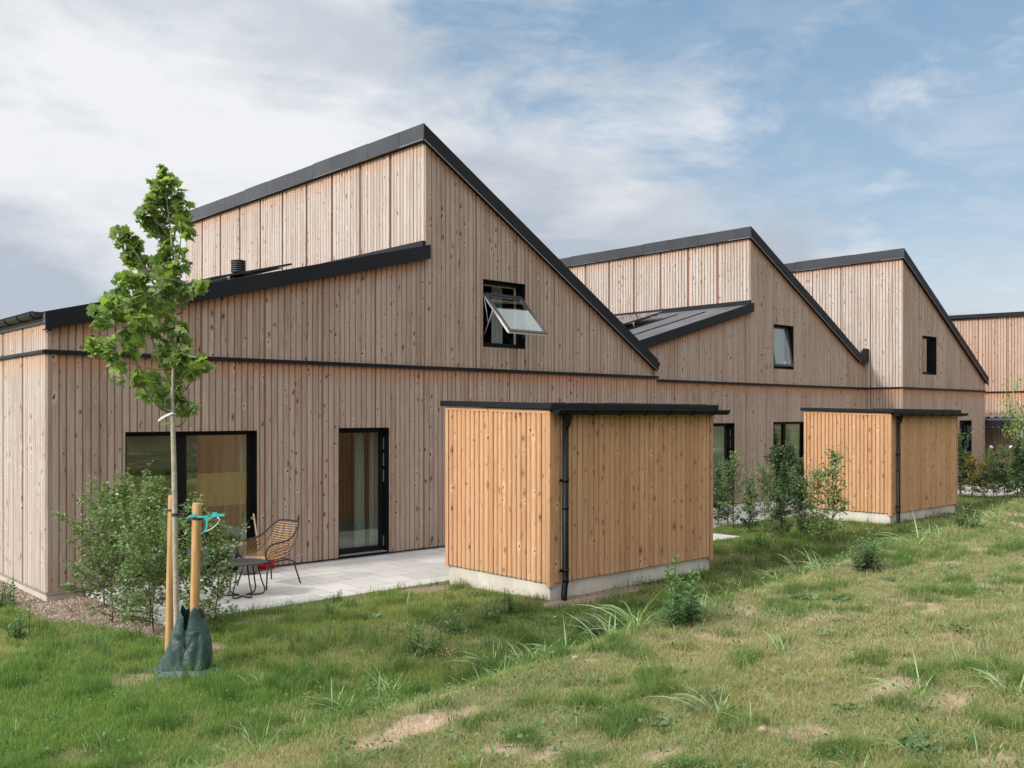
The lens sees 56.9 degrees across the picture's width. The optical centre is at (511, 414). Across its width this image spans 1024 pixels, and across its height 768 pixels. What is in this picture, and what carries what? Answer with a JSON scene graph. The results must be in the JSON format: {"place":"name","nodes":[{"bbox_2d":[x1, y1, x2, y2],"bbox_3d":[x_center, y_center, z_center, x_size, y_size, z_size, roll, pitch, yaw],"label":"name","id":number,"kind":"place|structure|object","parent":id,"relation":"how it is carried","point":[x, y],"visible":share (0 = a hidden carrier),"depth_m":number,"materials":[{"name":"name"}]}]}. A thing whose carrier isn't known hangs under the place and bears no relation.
{"place":"outdoors","nodes":[
{"label":"outdoors","id":0,"kind":"place"},
{"bbox_2d":[236,555,259,574],"bbox_3d":[-3.952,2.255,14.163,0.344,0.250,0.344,0,0,-42],"label":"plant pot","id":1,"kind":"object","parent":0,"point":[244,571],"visible":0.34,"depth_m":14.04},
{"bbox_2d":[86,533,739,624],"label":"patio","id":2,"kind":"structure","parent":0,"point":[320,581],"depth_m":13.59,"materials":[{"name":"concrete"}]},
{"bbox_2d":[219,558,266,598],"bbox_3d":[-3.541,2.153,12.425,0.624,0.450,0.624,0,0,-22],"label":"side table","id":3,"kind":"object","parent":2,"relation":"on","point":[247,562],"visible":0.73,"depth_m":12.43,"materials":[{"name":"black metal"}]},
{"bbox_2d":[253,514,274,569],"bbox_3d":[-3.827,1.941,14.549,0.284,0.849,0.244,0,0,-42],"label":"broom","id":4,"kind":"object","parent":2,"relation":"on","point":[262,566],"visible":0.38,"depth_m":14.48,"materials":[{"name":"brown wood"}]},
{"bbox_2d":[236,519,300,589],"bbox_3d":[-3.397,1.941,13.297,0.667,0.885,0.716,0,0,34],"label":"lounge chair","id":5,"kind":"object","parent":2,"relation":"on","point":[270,557],"visible":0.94,"depth_m":13.35,"materials":[{"name":"brown wicker"}]},
{"bbox_2d":[0,492,1023,767],"bbox_3d":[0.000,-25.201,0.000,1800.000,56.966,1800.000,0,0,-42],"label":"ground","id":6,"kind":"structure","parent":0,"point":[426,720],"depth_m":7.26,"materials":[{"name":"green plant"}]},
{"bbox_2d":[0,575,17,606],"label":"leafy weed","id":7,"kind":"object","parent":6,"relation":"on","point":[7,599],"visible":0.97,"depth_m":12.39,"materials":[{"name":"green plant"}]},
{"bbox_2d":[3,603,35,641],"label":"leafy weed","id":8,"kind":"object","parent":6,"relation":"on","point":[18,628],"visible":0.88,"depth_m":10.30,"materials":[{"name":"green plant"}]},
{"bbox_2d":[80,627,109,648],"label":"feathery weed","id":9,"kind":"object","parent":6,"relation":"on","point":[91,636],"visible":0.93,"depth_m":9.60,"materials":[{"name":"green plant"}]},
{"bbox_2d":[51,474,145,605],"bbox_3d":[-5.210,1.606,12.085,1.233,1.746,0.938,0,0,18],"label":"hedge shrub","id":10,"kind":"object","parent":6,"relation":"on","point":[67,586],"visible":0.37,"depth_m":11.97,"materials":[{"name":"green plant"}]},
{"bbox_2d":[98,640,111,658],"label":"feathery weed","id":11,"kind":"object","parent":6,"relation":"on","point":[107,649],"visible":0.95,"depth_m":9.25,"materials":[{"name":"green plant"}]},
{"bbox_2d":[61,497,156,622],"bbox_3d":[-4.737,1.725,11.200,1.068,1.513,0.813,0,0,20],"label":"hedge shrub","id":12,"kind":"object","parent":6,"relation":"on","point":[113,519],"visible":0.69,"depth_m":11.18,"materials":[{"name":"green plant"}]},
{"bbox_2d":[80,460,158,605],"bbox_3d":[-4.862,1.512,11.746,0.922,1.903,1.096,0,0,-7],"label":"hedge shrub","id":13,"kind":"object","parent":6,"relation":"on","point":[125,486],"visible":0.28,"depth_m":11.73,"materials":[{"name":"green plant"}]},
{"bbox_2d":[106,507,190,630],"bbox_3d":[-3.978,1.713,10.501,1.014,1.436,0.772,0,0,-17],"label":"hedge shrub","id":14,"kind":"object","parent":6,"relation":"on","point":[158,549],"visible":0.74,"depth_m":10.45,"materials":[{"name":"green plant"}]},
{"bbox_2d":[82,163,216,625],"bbox_3d":[-3.417,0.018,8.994,1.291,4.786,0.781,0,0,-2],"label":"maple tree","id":15,"kind":"object","parent":6,"relation":"on","point":[165,270],"visible":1,"depth_m":8.93,"materials":[{"name":"green plant"}]},
{"bbox_2d":[110,464,196,622],"bbox_3d":[-4.152,1.512,11.036,0.904,1.865,1.074,0,0,-4],"label":"hedge shrub","id":16,"kind":"object","parent":6,"relation":"on","point":[152,500],"visible":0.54,"depth_m":10.93,"materials":[{"name":"green plant"}]},
{"bbox_2d":[165,495,173,650],"bbox_3d":[-3.369,1.627,9.330,0.116,1.668,0.081,0,0,0],"label":"tree stake","id":17,"kind":"object","parent":6,"relation":"on","point":[169,626],"visible":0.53,"depth_m":9.29,"materials":[{"name":"brown wood"}]},
{"bbox_2d":[149,494,225,612],"bbox_3d":[-3.574,1.636,10.287,0.671,1.563,0.871,0,0,44],"label":"hedge shrub","id":18,"kind":"object","parent":6,"relation":"on","point":[186,560],"visible":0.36,"depth_m":10.27,"materials":[{"name":"green plant"}]},
{"bbox_2d":[152,605,224,678],"bbox_3d":[-3.017,2.085,8.790,0.718,0.634,0.457,0,0,0],"label":"watering bag","id":19,"kind":"object","parent":6,"relation":"on","point":[190,639],"visible":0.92,"depth_m":8.69,"materials":[{"name":"green plastic"}]},
{"bbox_2d":[169,656,217,680],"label":"feathery weed","id":20,"kind":"object","parent":6,"relation":"on","point":[186,671],"visible":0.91,"depth_m":8.42,"materials":[{"name":"green plant"}]},
{"bbox_2d":[190,503,201,610],"bbox_3d":[-2.936,1.638,8.760,0.116,1.646,0.084,0,0,0],"label":"tree stake","id":21,"kind":"object","parent":6,"relation":"on","point":[195,561],"visible":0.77,"depth_m":8.73,"materials":[{"name":"brown wood"}]},
{"bbox_2d":[186,512,223,532],"bbox_3d":[-2.821,0.987,8.700,0.350,0.212,0.001,0,0,0],"label":"ribbon","id":22,"kind":"object","parent":21,"relation":"attached to","point":[213,514],"visible":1,"depth_m":8.70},
{"bbox_2d":[189,513,253,635],"bbox_3d":[-3.144,1.739,10.144,0.752,1.350,0.580,0,0,31],"label":"hedge shrub","id":23,"kind":"object","parent":6,"relation":"on","point":[217,528],"visible":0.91,"depth_m":10.22,"materials":[{"name":"green plant"}]},
{"bbox_2d":[102,547,444,588],"bbox_3d":[-1.500,2.404,16.758,11.200,0.053,0.098,0,0,-42],"label":"drain channel","id":24,"kind":"object","parent":6,"relation":"on","point":[338,559],"visible":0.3,"depth_m":15.65,"materials":[{"name":"metal"}]},
{"bbox_2d":[302,625,326,649],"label":"feathery weed","id":25,"kind":"object","parent":6,"relation":"on","point":[309,638],"visible":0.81,"depth_m":9.50,"materials":[{"name":"green plant"}]},
{"bbox_2d":[0,581,635,648],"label":"gravel","id":26,"kind":"structure","parent":6,"relation":"on","point":[70,607],"depth_m":11.99,"materials":[{"name":"grey gravel"}]},
{"bbox_2d":[0,123,659,601],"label":"terraced house","id":27,"kind":"structure","parent":6,"relation":"on","point":[370,309],"depth_m":16.35,"materials":[{"name":"wood"}]},
{"bbox_2d":[125,430,256,580],"bbox_3d":[-4.750,1.300,14.008,2.010,2.120,0.212,0,0,-42],"label":"window","id":28,"kind":"structure","parent":27,"relation":"in","point":[181,436],"depth_m":14.13,"materials":[{"name":"black paint"}]},
{"bbox_2d":[221,435,239,559],"bbox_3d":[-4.379,1.285,14.711,0.312,2.050,0.084,0,0,-42],"label":"curtain","id":29,"kind":"object","parent":27,"relation":"hanging from","point":[230,491],"visible":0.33,"depth_m":14.72,"materials":[{"name":"beige fabric"}]},
{"bbox_2d":[231,259,245,278],"bbox_3d":[-5.383,-2.771,18.600,0.290,0.552,0.290,0,0,-42],"label":"vent cowl","id":30,"kind":"object","parent":27,"relation":"on","point":[238,265],"visible":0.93,"depth_m":18.49,"materials":[{"name":"black metal"}]},
{"bbox_2d":[188,263,291,284],"bbox_3d":[-5.159,-2.627,18.073,1.700,0.188,1.060,-20,13,-41],"label":"solar panel","id":31,"kind":"object","parent":27,"relation":"on","point":[255,272],"visible":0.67,"depth_m":17.82,"materials":[{"name":"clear glass"}]},
{"bbox_2d":[239,435,246,555],"bbox_3d":[-4.193,1.285,14.841,0.194,2.050,0.084,0,0,-42],"label":"curtain","id":32,"kind":"object","parent":27,"relation":"hanging from","point":[243,470],"visible":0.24,"depth_m":14.83,"materials":[{"name":"beige fabric"}]},
{"bbox_2d":[354,433,363,546],"bbox_3d":[-2.646,1.285,16.364,0.184,2.050,0.084,0,0,-42],"label":"curtain","id":33,"kind":"object","parent":27,"relation":"hanging from","point":[359,496],"visible":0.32,"depth_m":16.36,"materials":[{"name":"beige fabric"}]},
{"bbox_2d":[339,427,388,557],"bbox_3d":[-2.558,1.287,16.012,1.010,2.145,0.212,0,0,-42],"label":"door","id":34,"kind":"structure","parent":27,"relation":"in","point":[383,432],"depth_m":16.32,"materials":[{"name":"black paint"}]},
{"bbox_2d":[369,432,377,545],"bbox_3d":[-2.408,1.285,16.520,0.196,2.050,0.047,0,0,-36],"label":"curtain","id":35,"kind":"object","parent":27,"relation":"hanging from","point":[373,488],"visible":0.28,"depth_m":16.50,"materials":[{"name":"beige fabric"}]},
{"bbox_2d":[491,287,502,343],"bbox_3d":[-0.298,-1.940,18.644,0.280,1.200,0.056,0,0,-42],"label":"curtain","id":36,"kind":"object","parent":27,"relation":"hanging from","point":[496,331],"visible":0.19,"depth_m":18.64,"materials":[{"name":"white fabric"}]},
{"bbox_2d":[483,279,547,348],"bbox_3d":[-0.001,-1.915,17.928,1.090,1.270,0.914,0,0,-42],"label":"window","id":37,"kind":"structure","parent":27,"relation":"in","point":[519,331],"depth_m":18.23,"materials":[{"name":"black paint"}]},
{"bbox_2d":[318,621,350,641],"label":"feathery weed","id":38,"kind":"object","parent":6,"relation":"on","point":[319,624],"visible":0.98,"depth_m":9.81,"materials":[{"name":"green plant"}]},
{"bbox_2d":[296,673,379,716],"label":"coarse grass","id":39,"kind":"structure","parent":6,"relation":"on","point":[340,705],"depth_m":7.59,"materials":[{"name":"green plant"}]},
{"bbox_2d":[346,611,373,638],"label":"feathery weed","id":40,"kind":"object","parent":6,"relation":"on","point":[355,629],"visible":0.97,"depth_m":9.90,"materials":[{"name":"green plant"}]},
{"bbox_2d":[363,631,379,650],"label":"feathery weed","id":41,"kind":"object","parent":6,"relation":"on","point":[374,639],"visible":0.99,"depth_m":9.53,"materials":[{"name":"green plant"}]},
{"bbox_2d":[362,665,434,700],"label":"coarse grass","id":42,"kind":"structure","parent":6,"relation":"on","point":[379,687],"depth_m":8.01,"materials":[{"name":"green plant"}]},
{"bbox_2d":[403,620,445,657],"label":"leafy weed","id":43,"kind":"object","parent":6,"relation":"on","point":[418,644],"visible":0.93,"depth_m":9.24,"materials":[{"name":"green plant"}]},
{"bbox_2d":[432,602,463,634],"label":"leafy weed","id":44,"kind":"object","parent":6,"relation":"on","point":[454,630],"visible":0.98,"depth_m":10.20,"materials":[{"name":"green plant"}]},
{"bbox_2d":[475,596,500,622],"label":"leafy weed","id":45,"kind":"object","parent":6,"relation":"on","point":[492,614],"visible":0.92,"depth_m":10.66,"materials":[{"name":"green plant"}]},
{"bbox_2d":[500,588,520,613],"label":"leafy weed","id":46,"kind":"object","parent":6,"relation":"on","point":[511,605],"visible":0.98,"depth_m":11.16,"materials":[{"name":"green plant"}]},
{"bbox_2d":[570,613,589,632],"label":"leafy weed","id":47,"kind":"object","parent":6,"relation":"on","point":[574,627],"visible":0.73,"depth_m":10.20,"materials":[{"name":"green plant"}]},
{"bbox_2d":[440,401,730,600],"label":"garden shed","id":48,"kind":"structure","parent":6,"relation":"on","point":[556,500],"depth_m":12.75,"materials":[{"name":"wood"}]},
{"bbox_2d":[585,608,612,638],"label":"leafy weed","id":49,"kind":"object","parent":6,"relation":"on","point":[595,620],"visible":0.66,"depth_m":9.88,"materials":[{"name":"green plant"}]},
{"bbox_2d":[564,606,652,639],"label":"coarse grass","id":50,"kind":"structure","parent":6,"relation":"on","point":[610,630],"depth_m":7.42,"materials":[{"name":"green plant"}]},
{"bbox_2d":[572,584,693,630],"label":"coarse grass","id":51,"kind":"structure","parent":6,"relation":"on","point":[630,617],"depth_m":7.74,"materials":[{"name":"green plant"}]},
{"bbox_2d":[649,716,682,731],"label":"rosette weed","id":52,"kind":"object","parent":6,"relation":"on","point":[657,720],"visible":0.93,"depth_m":5.35,"materials":[{"name":"green plant"}]},
{"bbox_2d":[659,588,687,627],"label":"leafy weed","id":53,"kind":"object","parent":6,"relation":"on","point":[669,611],"visible":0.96,"depth_m":7.63,"materials":[{"name":"green plant"}]},
{"bbox_2d":[658,552,703,623],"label":"leafy weed","id":54,"kind":"object","parent":6,"relation":"on","point":[694,613],"visible":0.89,"depth_m":7.80,"materials":[{"name":"green plant"}]},
{"bbox_2d":[372,542,1022,767],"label":"dry straw","id":55,"kind":"object","parent":6,"relation":"on","point":[746,706],"visible":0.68,"depth_m":5.49,"materials":[{"name":"beige plant"}]},
{"bbox_2d":[644,674,761,718],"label":"coarse grass","id":56,"kind":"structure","parent":6,"relation":"on","point":[712,710],"depth_m":5.49,"materials":[{"name":"green plant"}]},
{"bbox_2d":[674,587,731,612],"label":"coarse grass","id":57,"kind":"structure","parent":6,"relation":"on","point":[702,603],"depth_m":8.23,"materials":[{"name":"green plant"}]},
{"bbox_2d":[560,226,868,505],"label":"terraced house","id":58,"kind":"structure","parent":6,"relation":"on","point":[726,302],"depth_m":26.50,"materials":[{"name":"wood"}]},
{"bbox_2d":[619,311,662,327],"bbox_3d":[3.304,-2.570,26.080,1.700,0.188,1.060,-20,14,-41],"label":"solar panel","id":59,"kind":"object","parent":58,"relation":"on","point":[631,319],"visible":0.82,"depth_m":26.03,"materials":[{"name":"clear glass"}]},
{"bbox_2d":[713,426,725,499],"bbox_3d":[5.520,1.285,25.234,1.200,2.050,0.068,0,0,-42],"label":"curtain","id":60,"kind":"object","parent":58,"relation":"hanging from","point":[719,442],"visible":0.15,"depth_m":25.24,"materials":[{"name":"beige fabric"}]},
{"bbox_2d":[713,423,734,502],"bbox_3d":[5.494,1.287,24.944,1.010,2.145,0.212,0,0,-42],"label":"door","id":61,"kind":"structure","parent":58,"relation":"in","point":[730,427],"depth_m":25.25,"materials":[{"name":"black paint"}]},
{"bbox_2d":[774,328,783,363],"bbox_3d":[7.539,-1.920,26.997,0.880,1.160,0.054,0,0,-42],"label":"curtain","id":62,"kind":"object","parent":58,"relation":"hanging from","point":[779,345],"visible":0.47,"depth_m":27.11,"materials":[{"name":"white fabric"}]},
{"bbox_2d":[774,324,792,369],"bbox_3d":[7.644,-1.925,26.897,1.040,1.250,0.231,0,0,-42],"label":"window","id":63,"kind":"structure","parent":58,"relation":"in","point":[789,329],"depth_m":27.18,"materials":[{"name":"black paint"}]},
{"bbox_2d":[773,422,803,498],"bbox_3d":[7.966,1.277,27.204,1.930,2.165,0.212,0,0,-42],"label":"window","id":64,"kind":"structure","parent":58,"relation":"in","point":[783,424],"depth_m":27.09,"materials":[{"name":"black paint"}]},
{"bbox_2d":[790,424,798,487],"bbox_3d":[8.294,1.285,27.773,0.480,2.050,0.070,0,0,-42],"label":"curtain","id":65,"kind":"object","parent":58,"relation":"hanging from","point":[794,432],"visible":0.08,"depth_m":27.81,"materials":[{"name":"beige fabric"}]},
{"bbox_2d":[713,465,728,524],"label":"hedge shrub","id":66,"kind":"object","parent":6,"relation":"on","point":[717,482],"visible":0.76,"depth_m":20.37,"materials":[{"name":"green plant"}]},
{"bbox_2d":[713,446,752,527],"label":"hedge shrub","id":67,"kind":"object","parent":6,"relation":"on","point":[733,466],"visible":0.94,"depth_m":19.92,"materials":[{"name":"green plant"}]},
{"bbox_2d":[735,473,761,532],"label":"hedge shrub","id":68,"kind":"object","parent":6,"relation":"on","point":[751,517],"visible":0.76,"depth_m":19.26,"materials":[{"name":"green plant"}]},
{"bbox_2d":[741,458,787,535],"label":"hedge shrub","id":69,"kind":"object","parent":6,"relation":"on","point":[765,479],"visible":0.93,"depth_m":18.54,"materials":[{"name":"green plant"}]},
{"bbox_2d":[757,441,800,509],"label":"hedge shrub","id":70,"kind":"object","parent":6,"relation":"on","point":[777,457],"visible":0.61,"depth_m":22.88,"materials":[{"name":"green plant"}]},
{"bbox_2d":[769,475,793,538],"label":"hedge shrub","id":71,"kind":"object","parent":6,"relation":"on","point":[783,513],"visible":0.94,"depth_m":18.27,"materials":[{"name":"green plant"}]},
{"bbox_2d":[757,628,812,654],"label":"coarse grass","id":72,"kind":"structure","parent":6,"relation":"on","point":[778,644],"depth_m":6.80,"materials":[{"name":"green plant"}]},
{"bbox_2d":[779,455,811,509],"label":"hedge shrub","id":73,"kind":"object","parent":6,"relation":"on","point":[799,468],"visible":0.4,"depth_m":22.36,"materials":[{"name":"green plant"}]},
{"bbox_2d":[779,468,814,540],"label":"hedge shrub","id":74,"kind":"object","parent":6,"relation":"on","point":[799,520],"visible":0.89,"depth_m":17.79,"materials":[{"name":"green plant"}]},
{"bbox_2d":[783,593,819,600],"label":"rosette weed","id":75,"kind":"object","parent":6,"relation":"on","point":[806,596],"visible":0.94,"depth_m":8.54,"materials":[{"name":"green plant"}]},
{"bbox_2d":[789,465,834,542],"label":"hedge shrub","id":76,"kind":"object","parent":6,"relation":"on","point":[815,474],"visible":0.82,"depth_m":17.43,"materials":[{"name":"green plant"}]},
{"bbox_2d":[783,548,846,571],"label":"coarse grass","id":77,"kind":"structure","parent":6,"relation":"on","point":[817,563],"depth_m":9.91,"materials":[{"name":"green plant"}]},
{"bbox_2d":[805,444,851,545],"bbox_3d":[5.644,1.455,16.855,0.796,1.854,1.033,0,0,12],"label":"hedge shrub","id":78,"kind":"object","parent":6,"relation":"on","point":[827,473],"visible":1,"depth_m":16.94,"materials":[{"name":"green plant"}]},
{"bbox_2d":[831,702,868,713],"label":"rosette weed","id":79,"kind":"object","parent":6,"relation":"on","point":[847,707],"visible":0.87,"depth_m":5.40,"materials":[{"name":"green plant"}]},
{"bbox_2d":[850,540,886,572],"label":"leafy weed","id":80,"kind":"object","parent":6,"relation":"on","point":[859,565],"visible":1,"depth_m":9.69,"materials":[{"name":"green plant"}]},
{"bbox_2d":[852,528,885,566],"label":"leafy weed","id":81,"kind":"object","parent":6,"relation":"on","point":[874,546],"visible":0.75,"depth_m":9.85,"materials":[{"name":"green plant"}]},
{"bbox_2d":[800,407,968,523],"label":"garden shed","id":82,"kind":"structure","parent":6,"relation":"on","point":[901,464],"depth_m":21.37,"materials":[{"name":"brown wood"}]},
{"bbox_2d":[784,248,988,484],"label":"terraced house","id":83,"kind":"structure","parent":6,"relation":"on","point":[887,309],"depth_m":30.32,"materials":[{"name":"wood"}]},
{"bbox_2d":[922,335,935,374],"bbox_3d":[13.414,-1.920,30.612,1.050,1.240,0.212,0,0,-42],"label":"window","id":84,"kind":"structure","parent":83,"relation":"in","point":[932,339],"depth_m":30.94,"materials":[{"name":"black paint"}]},
{"bbox_2d":[959,420,971,483],"bbox_3d":[15.488,1.272,32.508,1.030,2.175,0.212,0,0,-42],"label":"door","id":85,"kind":"structure","parent":83,"relation":"in","point":[968,423],"depth_m":32.82,"materials":[{"name":"black paint"}]},
{"bbox_2d":[860,642,954,698],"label":"coarse grass","id":86,"kind":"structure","parent":6,"relation":"on","point":[919,690],"depth_m":5.57,"materials":[{"name":"green plant"}]},
{"bbox_2d":[873,511,945,545],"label":"coarse grass","id":87,"kind":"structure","parent":6,"relation":"on","point":[920,536],"depth_m":11.11,"materials":[{"name":"green plant"}]},
{"bbox_2d":[895,733,946,753],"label":"rosette weed","id":88,"kind":"object","parent":6,"relation":"on","point":[906,740],"visible":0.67,"depth_m":4.75,"materials":[{"name":"green plant"}]},
{"bbox_2d":[906,517,961,540],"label":"coarse grass","id":89,"kind":"structure","parent":6,"relation":"on","point":[936,534],"depth_m":11.52,"materials":[{"name":"green plant"}]},
{"bbox_2d":[937,620,974,631],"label":"rosette weed","id":90,"kind":"object","parent":6,"relation":"on","point":[956,625],"visible":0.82,"depth_m":7.05,"materials":[{"name":"green plant"}]},
{"bbox_2d":[958,427,972,494],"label":"hedge shrub","id":91,"kind":"object","parent":6,"relation":"on","point":[960,456],"visible":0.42,"depth_m":27.70,"materials":[{"name":"green plant"}]},
{"bbox_2d":[954,504,982,527],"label":"leafy weed","id":92,"kind":"object","parent":6,"relation":"on","point":[962,519],"visible":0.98,"depth_m":12.25,"materials":[{"name":"green plant"}]},
{"bbox_2d":[958,450,986,495],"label":"hedge shrub","id":93,"kind":"object","parent":6,"relation":"on","point":[972,462],"visible":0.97,"depth_m":27.45,"materials":[{"name":"green plant"}]},
{"bbox_2d":[944,503,1007,527],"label":"coarse grass","id":94,"kind":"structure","parent":6,"relation":"on","point":[982,524],"depth_m":12.20,"materials":[{"name":"green plant"}]},
{"bbox_2d":[949,311,1023,478],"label":"end house","id":95,"kind":"structure","parent":6,"relation":"on","point":[994,342],"depth_m":34.88,"materials":[{"name":"wood"}]},
{"bbox_2d":[972,459,1000,496],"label":"hedge shrub","id":96,"kind":"object","parent":6,"relation":"on","point":[982,482],"visible":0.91,"depth_m":27.24,"materials":[{"name":"green plant"}]},
{"bbox_2d":[959,656,1023,695],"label":"coarse grass","id":97,"kind":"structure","parent":6,"relation":"on","point":[1003,686],"depth_m":5.50,"materials":[{"name":"green plant"}]},
{"bbox_2d":[981,456,1003,497],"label":"hedge shrub","id":98,"kind":"object","parent":6,"relation":"on","point":[992,468],"visible":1,"depth_m":26.97,"materials":[{"name":"green plant"}]},
{"bbox_2d":[994,458,1013,496],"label":"hedge shrub","id":99,"kind":"object","parent":6,"relation":"on","point":[1004,474],"visible":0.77,"depth_m":26.98,"materials":[{"name":"green plant"}]},
{"bbox_2d":[995,374,1023,446],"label":"young tree","id":100,"kind":"object","parent":6,"relation":"on","point":[1018,416],"visible":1,"depth_m":25.52,"materials":[{"name":"green plant"}]},
{"bbox_2d":[1003,432,1023,497],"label":"hedge shrub","id":101,"kind":"object","parent":6,"relation":"on","point":[1010,472],"visible":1,"depth_m":26.50,"materials":[{"name":"green plant"}]},
{"bbox_2d":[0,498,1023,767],"bbox_3d":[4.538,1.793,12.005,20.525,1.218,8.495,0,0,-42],"label":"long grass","id":102,"kind":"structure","parent":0,"point":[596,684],"depth_m":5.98,"materials":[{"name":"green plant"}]},
{"bbox_2d":[0,0,1023,339],"label":"sky","id":103,"kind":"structure","parent":0,"point":[822,128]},
{"bbox_2d":[713,498,805,527],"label":"patio","id":104,"kind":"structure","parent":0,"point":[743,514],"depth_m":22.60,"materials":[{"name":"concrete"}]},
{"bbox_2d":[958,480,1023,496],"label":"patio","id":105,"kind":"structure","parent":0,"point":[990,493],"depth_m":29.01,"materials":[{"name":"concrete"}]},
{"bbox_2d":[992,442,1010,480],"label":"hedge shrub","id":106,"kind":"object","parent":105,"relation":"on","point":[1003,453],"visible":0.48,"depth_m":31.81,"materials":[{"name":"green plant"}]},
{"bbox_2d":[985,414,1023,482],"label":"bike canopy","id":107,"kind":"object","parent":105,"relation":"on","point":[992,422],"visible":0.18,"depth_m":33.55,"materials":[{"name":"metal"}]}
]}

